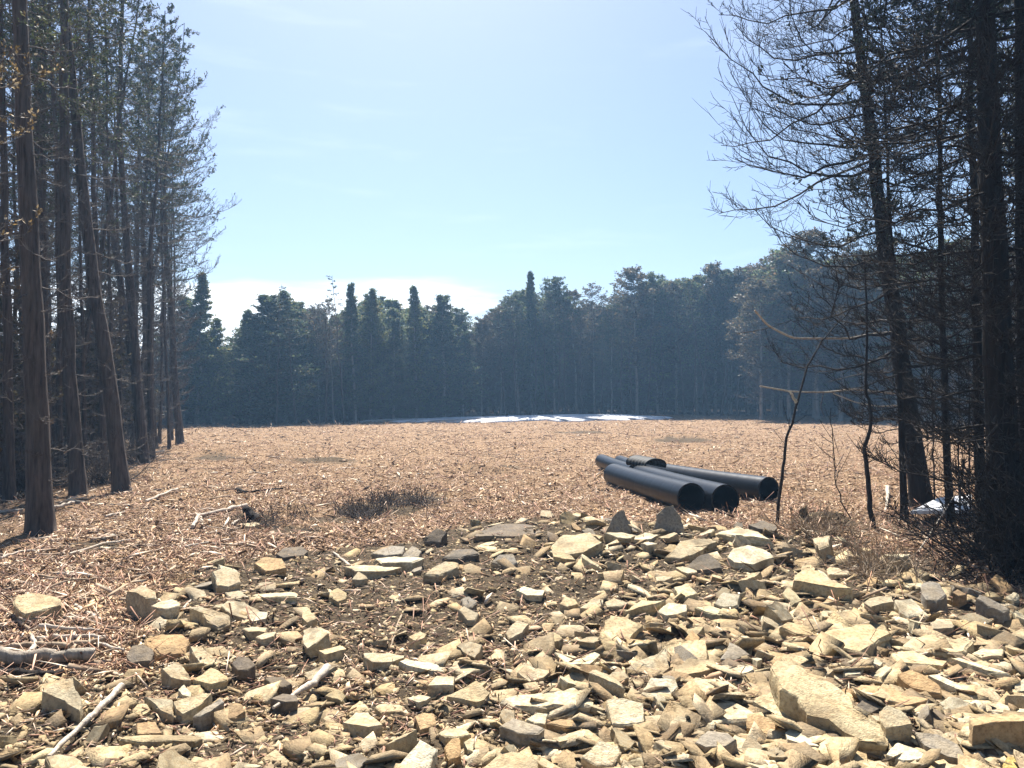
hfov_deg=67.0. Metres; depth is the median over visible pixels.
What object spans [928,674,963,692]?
stone
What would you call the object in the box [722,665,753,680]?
stone
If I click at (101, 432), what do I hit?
cedar tree
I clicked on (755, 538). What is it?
stone
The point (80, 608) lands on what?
stick
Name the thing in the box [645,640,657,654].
stone
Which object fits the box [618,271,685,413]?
cedar tree
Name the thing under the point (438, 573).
stone
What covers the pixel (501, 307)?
cedar tree
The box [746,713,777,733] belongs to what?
stone
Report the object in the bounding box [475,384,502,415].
young cedar
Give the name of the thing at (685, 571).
stone
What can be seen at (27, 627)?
stick
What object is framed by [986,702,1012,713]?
stone
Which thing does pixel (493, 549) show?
stone
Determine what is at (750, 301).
cedar tree
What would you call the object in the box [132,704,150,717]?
stone
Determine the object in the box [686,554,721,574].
stone
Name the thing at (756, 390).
bare tree
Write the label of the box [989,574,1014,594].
stone
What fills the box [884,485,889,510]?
stick
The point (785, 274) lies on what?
cedar tree
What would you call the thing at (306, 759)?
gravel
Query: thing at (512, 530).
stone
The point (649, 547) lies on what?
stone
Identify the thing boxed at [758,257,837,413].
conical cedar
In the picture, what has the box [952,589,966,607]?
stone
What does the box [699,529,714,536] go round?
stone
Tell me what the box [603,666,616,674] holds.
stone
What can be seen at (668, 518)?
stone
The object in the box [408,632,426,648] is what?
stone
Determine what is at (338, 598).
stone
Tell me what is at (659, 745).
stone
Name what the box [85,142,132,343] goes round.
cedar tree
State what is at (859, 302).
cedar tree
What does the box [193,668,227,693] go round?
stone
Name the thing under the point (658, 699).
stone
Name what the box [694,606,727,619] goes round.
stone
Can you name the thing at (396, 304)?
conical cedar
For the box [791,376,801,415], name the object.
bare tree
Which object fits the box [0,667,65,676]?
stick
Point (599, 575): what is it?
stone
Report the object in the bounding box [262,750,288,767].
stone
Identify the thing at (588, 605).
stone
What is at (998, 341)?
dark cedar
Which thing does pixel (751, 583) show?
stone
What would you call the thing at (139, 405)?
cedar tree
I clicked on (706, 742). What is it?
stone
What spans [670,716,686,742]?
stone
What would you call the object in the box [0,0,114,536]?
cedar tree
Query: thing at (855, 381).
conical cedar
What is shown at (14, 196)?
cedar tree
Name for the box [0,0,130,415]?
cedar tree
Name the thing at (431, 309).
cedar tree
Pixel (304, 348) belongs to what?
conical cedar
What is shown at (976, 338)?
dark cedar
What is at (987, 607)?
stone
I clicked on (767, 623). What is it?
stone
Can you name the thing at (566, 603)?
stone
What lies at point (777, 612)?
stone
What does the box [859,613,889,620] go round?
stone
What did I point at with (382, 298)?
conical cedar
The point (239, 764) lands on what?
stone
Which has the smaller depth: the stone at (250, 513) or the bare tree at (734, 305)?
the stone at (250, 513)
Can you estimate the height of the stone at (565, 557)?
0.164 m
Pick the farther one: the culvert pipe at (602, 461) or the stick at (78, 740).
the culvert pipe at (602, 461)
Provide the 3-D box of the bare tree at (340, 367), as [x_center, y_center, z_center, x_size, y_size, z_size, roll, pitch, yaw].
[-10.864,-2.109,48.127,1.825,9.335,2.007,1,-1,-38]
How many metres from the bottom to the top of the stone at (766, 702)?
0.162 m
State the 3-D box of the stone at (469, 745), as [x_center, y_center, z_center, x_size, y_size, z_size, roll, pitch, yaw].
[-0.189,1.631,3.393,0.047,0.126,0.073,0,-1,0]
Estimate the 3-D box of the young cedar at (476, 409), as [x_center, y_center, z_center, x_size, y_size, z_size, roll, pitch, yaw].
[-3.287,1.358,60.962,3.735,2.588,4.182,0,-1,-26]
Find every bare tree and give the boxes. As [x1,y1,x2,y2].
[261,285,292,424]
[280,305,306,423]
[311,298,338,423]
[322,276,353,422]
[490,311,511,415]
[501,290,526,414]
[527,292,542,414]
[531,299,556,414]
[546,302,565,413]
[567,299,596,413]
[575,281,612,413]
[613,305,630,413]
[619,316,640,414]
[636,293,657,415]
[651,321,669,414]
[666,291,691,414]
[681,321,708,414]
[682,287,710,415]
[712,301,739,415]
[724,305,750,415]
[733,328,753,415]
[734,252,803,416]
[749,291,768,415]
[751,316,761,415]
[776,371,786,415]
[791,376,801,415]
[891,254,969,420]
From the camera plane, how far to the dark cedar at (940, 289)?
9.58 m
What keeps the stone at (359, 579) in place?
on the ground
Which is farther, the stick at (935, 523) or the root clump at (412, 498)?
the root clump at (412, 498)
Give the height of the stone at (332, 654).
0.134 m
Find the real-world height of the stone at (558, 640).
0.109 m
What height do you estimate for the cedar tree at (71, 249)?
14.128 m
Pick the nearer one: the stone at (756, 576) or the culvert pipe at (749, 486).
the stone at (756, 576)
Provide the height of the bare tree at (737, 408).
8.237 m
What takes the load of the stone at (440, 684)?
on the ground
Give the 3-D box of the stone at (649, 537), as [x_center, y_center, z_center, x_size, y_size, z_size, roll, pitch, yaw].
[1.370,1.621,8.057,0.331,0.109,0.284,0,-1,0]
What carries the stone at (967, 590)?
on the ground
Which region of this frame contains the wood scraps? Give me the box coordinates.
[0,414,1023,702]
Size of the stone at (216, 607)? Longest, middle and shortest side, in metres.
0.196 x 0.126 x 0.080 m
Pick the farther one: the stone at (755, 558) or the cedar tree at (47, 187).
the cedar tree at (47, 187)
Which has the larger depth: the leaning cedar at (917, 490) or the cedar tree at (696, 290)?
the cedar tree at (696, 290)
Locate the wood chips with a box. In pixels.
[0,413,1023,740]
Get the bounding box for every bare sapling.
[774,311,848,522]
[815,407,850,517]
[839,239,887,527]
[909,308,951,499]
[936,332,985,532]
[941,303,971,526]
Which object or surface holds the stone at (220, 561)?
on the ground
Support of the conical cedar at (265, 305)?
on the ground
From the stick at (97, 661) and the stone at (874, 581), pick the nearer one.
the stick at (97, 661)
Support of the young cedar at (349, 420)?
on the ground
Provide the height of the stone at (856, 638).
0.184 m
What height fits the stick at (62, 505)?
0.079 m
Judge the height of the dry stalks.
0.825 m
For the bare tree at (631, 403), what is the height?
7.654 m
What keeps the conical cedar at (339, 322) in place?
on the ground
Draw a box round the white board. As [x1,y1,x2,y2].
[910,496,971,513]
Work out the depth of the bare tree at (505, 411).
56.40 m
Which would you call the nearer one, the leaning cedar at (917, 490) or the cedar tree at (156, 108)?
the leaning cedar at (917, 490)
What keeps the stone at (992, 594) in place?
on the ground
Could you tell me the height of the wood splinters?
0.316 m
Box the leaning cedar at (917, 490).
[680,0,1016,508]
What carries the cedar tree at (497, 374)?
on the ground
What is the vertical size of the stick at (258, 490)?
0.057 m
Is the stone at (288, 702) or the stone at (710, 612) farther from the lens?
the stone at (710, 612)
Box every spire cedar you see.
[169,271,237,424]
[327,282,382,422]
[396,285,444,417]
[509,270,558,414]
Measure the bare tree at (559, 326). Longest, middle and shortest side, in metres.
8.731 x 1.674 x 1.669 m
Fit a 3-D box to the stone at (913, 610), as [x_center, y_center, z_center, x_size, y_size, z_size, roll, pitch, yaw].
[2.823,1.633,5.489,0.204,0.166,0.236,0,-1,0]
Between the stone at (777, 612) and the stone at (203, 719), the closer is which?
the stone at (203, 719)
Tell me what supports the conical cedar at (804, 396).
on the ground
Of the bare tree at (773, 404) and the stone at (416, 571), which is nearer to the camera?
the stone at (416, 571)
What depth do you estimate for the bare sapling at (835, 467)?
9.28 m
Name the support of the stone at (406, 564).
on the ground
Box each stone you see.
[0,736,17,747]
[13,593,61,623]
[41,678,82,723]
[44,754,84,767]
[72,676,87,694]
[85,723,109,744]
[99,546,115,550]
[119,735,202,747]
[126,585,155,620]
[126,645,154,668]
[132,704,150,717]
[136,722,161,735]
[144,634,189,662]
[144,697,173,723]
[150,599,180,621]
[156,750,194,767]
[161,662,191,688]
[173,693,211,721]
[178,685,191,698]
[189,606,230,632]
[189,646,228,667]
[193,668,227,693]
[193,698,223,730]
[194,581,211,589]
[196,557,224,567]
[204,646,235,659]
[211,567,240,595]
[213,604,222,611]
[217,565,236,570]
[221,601,259,622]
[224,590,245,598]
[225,703,245,720]
[232,657,255,681]
[233,761,247,767]
[242,522,260,529]
[242,627,267,640]
[247,611,267,623]
[252,592,297,604]
[254,557,286,576]
[256,582,275,592]
[256,632,275,646]
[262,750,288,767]
[264,676,291,694]
[270,694,297,715]
[276,546,307,560]
[299,665,337,680]
[302,607,316,628]
[303,627,330,657]
[318,645,345,663]
[325,689,346,706]
[329,588,346,606]
[331,753,367,767]
[343,712,382,738]
[344,565,401,579]
[352,572,367,586]
[363,653,404,670]
[370,640,386,646]
[371,546,404,558]
[374,556,423,571]
[374,704,403,716]
[384,729,416,752]
[398,659,444,674]
[401,740,437,767]
[402,546,421,557]
[407,695,430,709]
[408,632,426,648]
[412,566,421,574]
[415,713,436,734]
[423,561,458,583]
[424,528,447,547]
[427,676,454,696]
[439,728,470,747]
[442,549,479,563]
[444,738,460,767]
[447,660,487,676]
[447,680,489,707]
[456,642,482,660]
[458,606,479,625]
[460,597,476,610]
[464,738,474,754]
[470,519,480,525]
[473,524,540,541]
[475,541,540,552]
[483,752,537,767]
[491,554,517,569]
[498,688,592,714]
[499,718,544,746]
[500,709,514,723]
[500,744,515,752]
[505,621,528,644]
[516,586,544,601]
[517,664,551,683]
[526,713,547,728]
[536,760,548,767]
[539,572,553,575]
[540,510,552,518]
[546,719,575,733]
[547,632,563,650]
[548,533,603,558]
[552,550,574,562]
[552,733,584,748]
[554,652,600,666]
[557,676,575,690]
[559,511,578,524]
[560,597,577,612]
[571,523,581,531]
[573,513,581,519]
[574,631,593,637]
[577,637,599,648]
[580,554,601,572]
[580,599,602,611]
[580,663,602,680]
[580,740,620,767]
[582,528,594,533]
[588,670,624,697]
[590,704,604,714]
[597,572,603,580]
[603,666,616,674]
[604,532,634,543]
[604,598,628,610]
[604,616,642,641]
[605,561,620,570]
[605,698,644,727]
[606,510,631,533]
[610,671,628,685]
[610,728,634,752]
[616,650,636,658]
[620,757,643,767]
[623,600,665,616]
[625,647,669,672]
[631,575,640,582]
[633,533,658,542]
[640,542,656,554]
[641,678,677,696]
[643,622,662,633]
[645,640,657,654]
[652,693,665,710]
[653,506,684,534]
[653,740,671,750]
[654,576,672,583]
[657,603,686,620]
[657,675,674,678]
[659,532,678,542]
[663,544,675,550]
[664,539,716,563]
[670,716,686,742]
[671,761,685,766]
[672,658,715,677]
[674,584,697,602]
[674,645,697,661]
[675,566,697,577]
[681,533,694,538]
[684,631,699,640]
[685,627,704,637]
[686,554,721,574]
[687,524,707,531]
[693,678,720,689]
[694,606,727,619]
[695,731,736,757]
[697,700,753,730]
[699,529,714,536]
[710,576,723,583]
[714,593,740,610]
[715,529,773,548]
[715,587,730,595]
[720,642,750,661]
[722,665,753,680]
[727,545,774,572]
[732,535,750,547]
[733,522,742,527]
[738,578,766,591]
[739,624,747,633]
[739,736,765,753]
[742,700,752,704]
[745,572,762,579]
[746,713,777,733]
[747,760,777,767]
[748,520,777,533]
[751,658,761,668]
[753,692,797,721]
[755,650,774,664]
[761,616,778,630]
[764,601,793,623]
[767,747,787,760]
[769,661,887,756]
[776,552,793,563]
[777,567,787,574]
[779,622,811,638]
[782,547,806,557]
[782,587,801,606]
[785,728,826,747]
[792,570,852,600]
[801,565,814,570]
[813,536,833,558]
[820,601,839,606]
[820,611,832,621]
[825,624,892,656]
[825,666,833,677]
[827,567,848,578]
[831,536,845,542]
[831,658,857,665]
[839,601,852,603]
[843,575,854,581]
[843,670,863,681]
[846,686,927,705]
[856,700,878,713]
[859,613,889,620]
[862,657,881,668]
[863,576,877,588]
[864,596,893,614]
[868,715,879,723]
[869,761,887,766]
[870,587,885,596]
[873,665,891,681]
[879,706,912,744]
[884,554,911,570]
[886,742,922,764]
[890,639,903,647]
[890,651,946,669]
[894,599,928,618]
[897,670,941,698]
[899,634,974,659]
[905,583,920,591]
[907,568,929,581]
[908,620,928,634]
[915,732,964,764]
[917,699,931,722]
[920,581,947,613]
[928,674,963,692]
[928,763,956,767]
[930,618,962,636]
[939,697,970,709]
[942,585,981,596]
[942,731,963,743]
[947,658,1010,677]
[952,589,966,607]
[956,613,992,625]
[968,713,1023,750]
[972,648,1003,660]
[975,595,1009,624]
[977,624,1003,635]
[983,681,1001,693]
[985,591,997,596]
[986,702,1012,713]
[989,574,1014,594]
[1002,757,1018,767]
[1005,592,1019,605]
[1005,645,1021,655]
[1005,695,1023,708]
[1010,610,1023,626]
[1012,627,1023,649]
[1014,679,1023,691]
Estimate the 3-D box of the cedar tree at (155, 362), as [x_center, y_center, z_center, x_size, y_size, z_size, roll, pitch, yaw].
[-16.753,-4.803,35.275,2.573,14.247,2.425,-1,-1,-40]
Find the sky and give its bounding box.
[0,0,1014,401]
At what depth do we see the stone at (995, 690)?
4.06 m
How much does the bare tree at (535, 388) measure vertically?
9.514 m
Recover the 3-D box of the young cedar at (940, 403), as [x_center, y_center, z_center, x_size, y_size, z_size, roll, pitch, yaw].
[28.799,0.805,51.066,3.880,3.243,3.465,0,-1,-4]
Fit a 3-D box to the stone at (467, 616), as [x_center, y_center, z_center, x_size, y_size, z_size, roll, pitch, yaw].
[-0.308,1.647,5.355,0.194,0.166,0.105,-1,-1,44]
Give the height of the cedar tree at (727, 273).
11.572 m
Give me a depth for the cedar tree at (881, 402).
51.59 m
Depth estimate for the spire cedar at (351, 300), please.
49.93 m
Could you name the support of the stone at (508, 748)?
on the ground
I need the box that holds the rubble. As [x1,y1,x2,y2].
[0,506,1023,767]
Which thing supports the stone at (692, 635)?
on the ground
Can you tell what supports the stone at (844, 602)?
on the ground
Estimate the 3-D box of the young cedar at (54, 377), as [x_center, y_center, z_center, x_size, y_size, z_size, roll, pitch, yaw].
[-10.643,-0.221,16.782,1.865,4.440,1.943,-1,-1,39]
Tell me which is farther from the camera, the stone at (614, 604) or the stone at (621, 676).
the stone at (614, 604)
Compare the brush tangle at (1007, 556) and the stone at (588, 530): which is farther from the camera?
the stone at (588, 530)
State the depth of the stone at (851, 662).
4.42 m
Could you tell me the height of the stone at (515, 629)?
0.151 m
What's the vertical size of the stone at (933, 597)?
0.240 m
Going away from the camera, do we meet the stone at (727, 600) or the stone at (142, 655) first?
the stone at (142, 655)
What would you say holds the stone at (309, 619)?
on the ground
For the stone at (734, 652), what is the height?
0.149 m
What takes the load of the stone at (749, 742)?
on the ground
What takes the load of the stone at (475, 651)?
on the ground
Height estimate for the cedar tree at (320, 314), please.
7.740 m
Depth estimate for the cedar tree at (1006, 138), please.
16.43 m
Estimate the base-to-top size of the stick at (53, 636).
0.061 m
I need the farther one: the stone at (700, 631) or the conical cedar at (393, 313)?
the conical cedar at (393, 313)
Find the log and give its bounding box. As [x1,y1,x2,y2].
[0,646,95,664]
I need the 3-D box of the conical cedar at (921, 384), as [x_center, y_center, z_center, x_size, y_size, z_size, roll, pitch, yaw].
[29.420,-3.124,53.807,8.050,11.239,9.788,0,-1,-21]
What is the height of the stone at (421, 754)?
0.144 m
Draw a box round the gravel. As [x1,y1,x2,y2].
[0,515,1023,767]
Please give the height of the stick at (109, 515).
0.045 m
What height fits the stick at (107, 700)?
0.062 m
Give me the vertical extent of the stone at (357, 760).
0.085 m
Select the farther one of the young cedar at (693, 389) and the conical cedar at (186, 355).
the young cedar at (693, 389)
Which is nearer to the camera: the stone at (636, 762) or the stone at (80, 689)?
the stone at (636, 762)
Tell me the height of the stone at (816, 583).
0.231 m
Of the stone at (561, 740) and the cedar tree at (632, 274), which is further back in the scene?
the cedar tree at (632, 274)
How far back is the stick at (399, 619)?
5.22 m
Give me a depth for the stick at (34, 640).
4.82 m
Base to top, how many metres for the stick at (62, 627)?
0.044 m
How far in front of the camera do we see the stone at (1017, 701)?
3.83 m
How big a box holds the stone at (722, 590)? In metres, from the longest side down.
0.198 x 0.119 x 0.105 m
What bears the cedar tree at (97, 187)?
on the ground
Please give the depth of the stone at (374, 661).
4.46 m
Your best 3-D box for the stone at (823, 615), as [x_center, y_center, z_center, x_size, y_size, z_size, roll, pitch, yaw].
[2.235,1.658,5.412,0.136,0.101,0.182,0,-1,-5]
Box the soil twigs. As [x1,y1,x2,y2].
[0,517,1023,767]
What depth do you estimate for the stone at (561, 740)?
3.46 m
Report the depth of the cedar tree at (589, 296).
61.51 m
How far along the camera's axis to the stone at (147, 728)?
3.55 m
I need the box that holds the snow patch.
[360,414,671,422]
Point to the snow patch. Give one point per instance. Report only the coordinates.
(562, 417)
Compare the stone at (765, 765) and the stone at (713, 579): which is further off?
the stone at (713, 579)
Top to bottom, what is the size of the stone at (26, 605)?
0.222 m
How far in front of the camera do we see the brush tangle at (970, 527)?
7.48 m
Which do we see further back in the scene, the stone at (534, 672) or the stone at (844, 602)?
the stone at (844, 602)
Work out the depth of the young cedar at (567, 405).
63.66 m
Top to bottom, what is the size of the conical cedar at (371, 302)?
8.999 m
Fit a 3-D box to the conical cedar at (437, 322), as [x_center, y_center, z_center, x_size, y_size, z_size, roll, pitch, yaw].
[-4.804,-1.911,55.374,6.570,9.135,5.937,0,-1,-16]
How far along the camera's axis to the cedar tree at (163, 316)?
24.04 m
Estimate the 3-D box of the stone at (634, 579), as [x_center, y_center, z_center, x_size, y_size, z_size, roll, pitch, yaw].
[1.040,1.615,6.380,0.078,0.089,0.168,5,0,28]
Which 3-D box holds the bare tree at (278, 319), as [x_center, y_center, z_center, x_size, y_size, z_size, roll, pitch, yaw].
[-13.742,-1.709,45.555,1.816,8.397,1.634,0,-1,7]
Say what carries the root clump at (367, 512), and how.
on the ground
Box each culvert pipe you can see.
[595,454,634,469]
[603,464,704,512]
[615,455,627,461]
[634,465,739,512]
[646,464,778,501]
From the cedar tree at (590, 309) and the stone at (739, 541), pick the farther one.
the cedar tree at (590, 309)
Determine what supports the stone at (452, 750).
on the ground
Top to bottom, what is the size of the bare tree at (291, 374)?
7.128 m
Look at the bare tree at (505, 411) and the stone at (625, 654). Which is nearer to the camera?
the stone at (625, 654)
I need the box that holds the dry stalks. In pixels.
[0,411,1023,711]
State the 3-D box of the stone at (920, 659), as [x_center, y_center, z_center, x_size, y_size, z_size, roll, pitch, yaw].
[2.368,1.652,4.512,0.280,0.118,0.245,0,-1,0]
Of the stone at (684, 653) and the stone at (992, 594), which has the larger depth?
the stone at (992, 594)
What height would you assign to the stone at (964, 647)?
0.131 m
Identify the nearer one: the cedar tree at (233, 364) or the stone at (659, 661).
the stone at (659, 661)
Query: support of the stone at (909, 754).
on the ground
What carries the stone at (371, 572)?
on the ground
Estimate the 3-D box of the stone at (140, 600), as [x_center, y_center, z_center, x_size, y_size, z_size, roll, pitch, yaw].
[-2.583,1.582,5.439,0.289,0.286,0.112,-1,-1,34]
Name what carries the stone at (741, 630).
on the ground
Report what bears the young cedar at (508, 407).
on the ground
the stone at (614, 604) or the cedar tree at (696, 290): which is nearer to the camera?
the stone at (614, 604)
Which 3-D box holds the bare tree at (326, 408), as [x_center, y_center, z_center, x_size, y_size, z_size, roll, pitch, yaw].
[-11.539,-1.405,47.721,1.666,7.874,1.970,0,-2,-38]
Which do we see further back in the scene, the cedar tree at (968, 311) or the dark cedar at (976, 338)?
the cedar tree at (968, 311)
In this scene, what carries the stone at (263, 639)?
on the ground
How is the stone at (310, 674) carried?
on the ground
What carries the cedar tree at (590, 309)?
on the ground
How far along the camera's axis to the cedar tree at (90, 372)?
19.97 m
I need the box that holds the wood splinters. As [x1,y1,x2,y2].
[0,427,981,677]
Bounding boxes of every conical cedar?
[154,295,237,424]
[188,317,239,423]
[201,294,338,423]
[219,309,280,423]
[248,289,324,422]
[263,301,345,422]
[299,316,359,420]
[314,313,391,420]
[330,300,420,419]
[338,288,402,419]
[362,317,425,418]
[375,307,434,418]
[376,296,386,307]
[381,298,408,418]
[403,303,430,417]
[403,308,458,417]
[407,294,488,417]
[429,316,501,416]
[468,308,512,414]
[486,289,576,414]
[499,306,580,414]
[563,306,652,413]
[589,297,673,413]
[641,280,689,412]
[729,266,806,413]
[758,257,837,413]
[785,259,844,414]
[803,249,913,415]
[835,296,911,416]
[876,304,957,417]
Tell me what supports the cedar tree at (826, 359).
on the ground
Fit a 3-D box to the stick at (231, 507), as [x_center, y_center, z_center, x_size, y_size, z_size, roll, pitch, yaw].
[-3.832,1.685,9.934,0.381,0.098,1.741,0,-1,-3]
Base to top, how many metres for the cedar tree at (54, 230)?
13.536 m
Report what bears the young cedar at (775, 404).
on the ground
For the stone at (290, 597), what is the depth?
5.78 m
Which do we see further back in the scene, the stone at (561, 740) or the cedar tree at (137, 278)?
the cedar tree at (137, 278)
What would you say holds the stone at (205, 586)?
on the ground
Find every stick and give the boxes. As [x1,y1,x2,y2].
[0,509,22,512]
[0,549,39,558]
[0,604,43,641]
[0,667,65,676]
[8,641,71,648]
[27,573,110,580]
[27,633,36,650]
[36,634,107,641]
[38,624,99,631]
[44,636,105,648]
[46,682,124,756]
[54,501,74,508]
[64,718,94,752]
[68,538,134,554]
[69,595,120,600]
[73,603,103,622]
[89,656,125,665]
[96,642,124,650]
[104,511,126,517]
[145,488,178,501]
[182,541,208,547]
[191,503,247,528]
[236,488,283,493]
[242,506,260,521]
[272,663,330,708]
[332,551,351,565]
[390,614,402,646]
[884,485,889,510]
[889,497,953,578]
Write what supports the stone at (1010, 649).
on the ground
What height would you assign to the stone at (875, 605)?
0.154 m
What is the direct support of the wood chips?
on the ground
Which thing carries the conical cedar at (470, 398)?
on the ground
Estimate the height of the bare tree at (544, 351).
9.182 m
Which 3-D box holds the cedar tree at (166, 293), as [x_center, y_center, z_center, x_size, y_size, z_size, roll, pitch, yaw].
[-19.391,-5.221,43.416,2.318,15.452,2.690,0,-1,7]
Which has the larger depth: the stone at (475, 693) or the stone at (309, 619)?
the stone at (309, 619)
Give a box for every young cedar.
[0,175,61,494]
[0,274,64,463]
[0,297,67,477]
[0,332,133,450]
[51,238,146,459]
[53,301,146,441]
[86,343,132,439]
[117,352,166,433]
[154,318,169,426]
[185,397,232,422]
[322,384,359,420]
[332,388,366,421]
[344,368,372,420]
[461,387,491,415]
[468,382,505,414]
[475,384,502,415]
[489,380,508,415]
[493,387,523,414]
[510,376,553,414]
[534,379,564,414]
[557,377,580,413]
[584,355,603,413]
[584,359,629,413]
[619,378,649,412]
[680,355,706,411]
[749,375,768,412]
[750,386,803,413]
[775,395,804,413]
[887,371,930,410]
[923,373,970,417]
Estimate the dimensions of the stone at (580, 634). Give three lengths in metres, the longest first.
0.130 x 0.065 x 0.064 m
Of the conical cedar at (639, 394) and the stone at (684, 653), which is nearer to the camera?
the stone at (684, 653)
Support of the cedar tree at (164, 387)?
on the ground
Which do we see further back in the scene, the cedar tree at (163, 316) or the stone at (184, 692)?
the cedar tree at (163, 316)
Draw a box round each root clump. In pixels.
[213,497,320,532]
[324,479,458,508]
[324,490,434,520]
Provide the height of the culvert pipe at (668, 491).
0.446 m
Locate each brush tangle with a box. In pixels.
[0,422,108,495]
[51,417,172,488]
[87,406,184,463]
[750,495,905,542]
[791,528,946,586]
[865,394,1023,596]
[936,475,1022,551]
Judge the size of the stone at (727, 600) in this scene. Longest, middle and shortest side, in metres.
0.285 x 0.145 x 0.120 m
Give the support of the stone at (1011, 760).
on the ground
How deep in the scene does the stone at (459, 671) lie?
4.32 m
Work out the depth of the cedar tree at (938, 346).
44.89 m
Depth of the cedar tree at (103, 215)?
26.82 m
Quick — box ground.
[0,407,1023,767]
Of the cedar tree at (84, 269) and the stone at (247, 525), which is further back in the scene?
the cedar tree at (84, 269)
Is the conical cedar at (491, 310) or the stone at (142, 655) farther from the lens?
the conical cedar at (491, 310)
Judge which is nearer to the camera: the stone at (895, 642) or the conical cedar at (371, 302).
the stone at (895, 642)
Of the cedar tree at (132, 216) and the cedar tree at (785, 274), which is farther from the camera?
the cedar tree at (785, 274)
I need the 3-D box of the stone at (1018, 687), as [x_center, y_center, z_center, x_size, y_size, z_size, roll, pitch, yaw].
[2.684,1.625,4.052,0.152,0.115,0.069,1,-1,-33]
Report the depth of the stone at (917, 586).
6.21 m
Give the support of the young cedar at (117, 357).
on the ground
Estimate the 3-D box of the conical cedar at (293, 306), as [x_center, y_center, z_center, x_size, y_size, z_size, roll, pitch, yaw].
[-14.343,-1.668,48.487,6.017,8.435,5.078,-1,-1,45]
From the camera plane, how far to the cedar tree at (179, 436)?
26.60 m
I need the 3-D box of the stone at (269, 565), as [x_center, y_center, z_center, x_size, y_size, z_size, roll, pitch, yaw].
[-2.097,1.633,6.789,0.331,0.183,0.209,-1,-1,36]
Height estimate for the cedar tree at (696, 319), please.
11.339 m
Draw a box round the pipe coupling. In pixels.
[626,455,666,467]
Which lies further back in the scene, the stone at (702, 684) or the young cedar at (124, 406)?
the young cedar at (124, 406)
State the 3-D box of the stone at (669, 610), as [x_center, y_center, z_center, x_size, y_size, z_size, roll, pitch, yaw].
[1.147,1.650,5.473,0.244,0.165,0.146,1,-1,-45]
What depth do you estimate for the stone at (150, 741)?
3.42 m
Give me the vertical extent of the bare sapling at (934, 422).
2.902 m
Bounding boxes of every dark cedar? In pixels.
[749,0,1023,554]
[792,0,976,519]
[837,0,1016,522]
[880,0,1017,543]
[917,0,1023,487]
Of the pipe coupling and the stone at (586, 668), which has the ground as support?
the stone at (586, 668)
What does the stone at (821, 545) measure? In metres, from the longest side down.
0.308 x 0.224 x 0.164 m
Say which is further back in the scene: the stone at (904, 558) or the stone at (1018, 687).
the stone at (904, 558)
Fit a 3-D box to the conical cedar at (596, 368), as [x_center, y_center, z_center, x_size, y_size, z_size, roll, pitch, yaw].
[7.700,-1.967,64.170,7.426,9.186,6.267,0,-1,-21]
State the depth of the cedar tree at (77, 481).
12.37 m
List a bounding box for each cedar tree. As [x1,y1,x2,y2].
[0,0,109,502]
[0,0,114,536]
[0,0,116,409]
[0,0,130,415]
[0,0,152,495]
[0,3,87,469]
[0,7,38,458]
[0,28,43,293]
[0,38,68,382]
[0,56,72,386]
[1,9,59,387]
[3,0,116,477]
[3,0,146,479]
[4,0,162,493]
[5,0,166,472]
[6,3,78,418]
[7,80,84,352]
[45,8,102,465]
[46,0,159,425]
[47,93,76,342]
[49,136,103,326]
[52,145,86,323]
[54,0,180,463]
[62,0,167,466]
[69,0,121,468]
[69,23,124,448]
[70,13,114,458]
[70,69,119,347]
[71,157,132,308]
[71,211,141,330]
[72,195,116,316]
[78,6,143,428]
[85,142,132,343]
[86,25,148,448]
[88,25,126,346]
[89,55,176,437]
[90,3,216,458]
[96,83,127,425]
[101,0,157,452]
[105,96,216,449]
[112,34,187,415]
[113,35,241,443]
[118,130,165,384]
[122,17,177,448]
[124,182,157,380]
[125,23,198,448]
[136,75,188,443]
[140,201,190,425]
[151,127,200,439]
[154,166,195,424]
[162,121,191,418]
[224,341,243,420]
[296,302,336,422]
[302,307,347,421]
[309,299,349,422]
[424,305,465,417]
[440,307,484,415]
[463,317,503,415]
[464,314,509,415]
[469,313,518,415]
[480,308,520,415]
[489,293,546,414]
[495,300,511,413]
[525,276,589,413]
[536,290,556,412]
[537,293,583,413]
[546,289,596,413]
[566,301,604,413]
[593,304,631,413]
[597,264,676,414]
[604,293,629,306]
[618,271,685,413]
[628,283,692,413]
[642,281,701,414]
[662,275,729,414]
[667,279,702,412]
[681,260,751,413]
[686,281,733,412]
[703,269,749,413]
[709,265,765,414]
[722,278,802,419]
[732,268,811,416]
[737,263,766,411]
[741,246,827,418]
[741,269,764,412]
[759,226,862,419]
[782,269,850,417]
[801,237,882,420]
[809,288,873,416]
[813,249,910,421]
[818,270,884,417]
[852,257,932,421]
[858,295,916,418]
[883,267,928,398]
[904,238,981,422]
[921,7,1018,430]
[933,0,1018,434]
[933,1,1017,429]
[934,264,970,418]
[944,225,1016,409]
[948,21,1015,361]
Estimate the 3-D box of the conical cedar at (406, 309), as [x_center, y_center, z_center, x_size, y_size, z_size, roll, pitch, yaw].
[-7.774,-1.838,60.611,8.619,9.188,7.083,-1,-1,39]
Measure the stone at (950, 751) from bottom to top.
0.158 m
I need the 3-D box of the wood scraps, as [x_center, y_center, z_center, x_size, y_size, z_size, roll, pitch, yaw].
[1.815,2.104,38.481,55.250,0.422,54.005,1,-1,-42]
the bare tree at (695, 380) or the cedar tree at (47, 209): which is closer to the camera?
the cedar tree at (47, 209)
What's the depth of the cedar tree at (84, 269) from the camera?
40.07 m

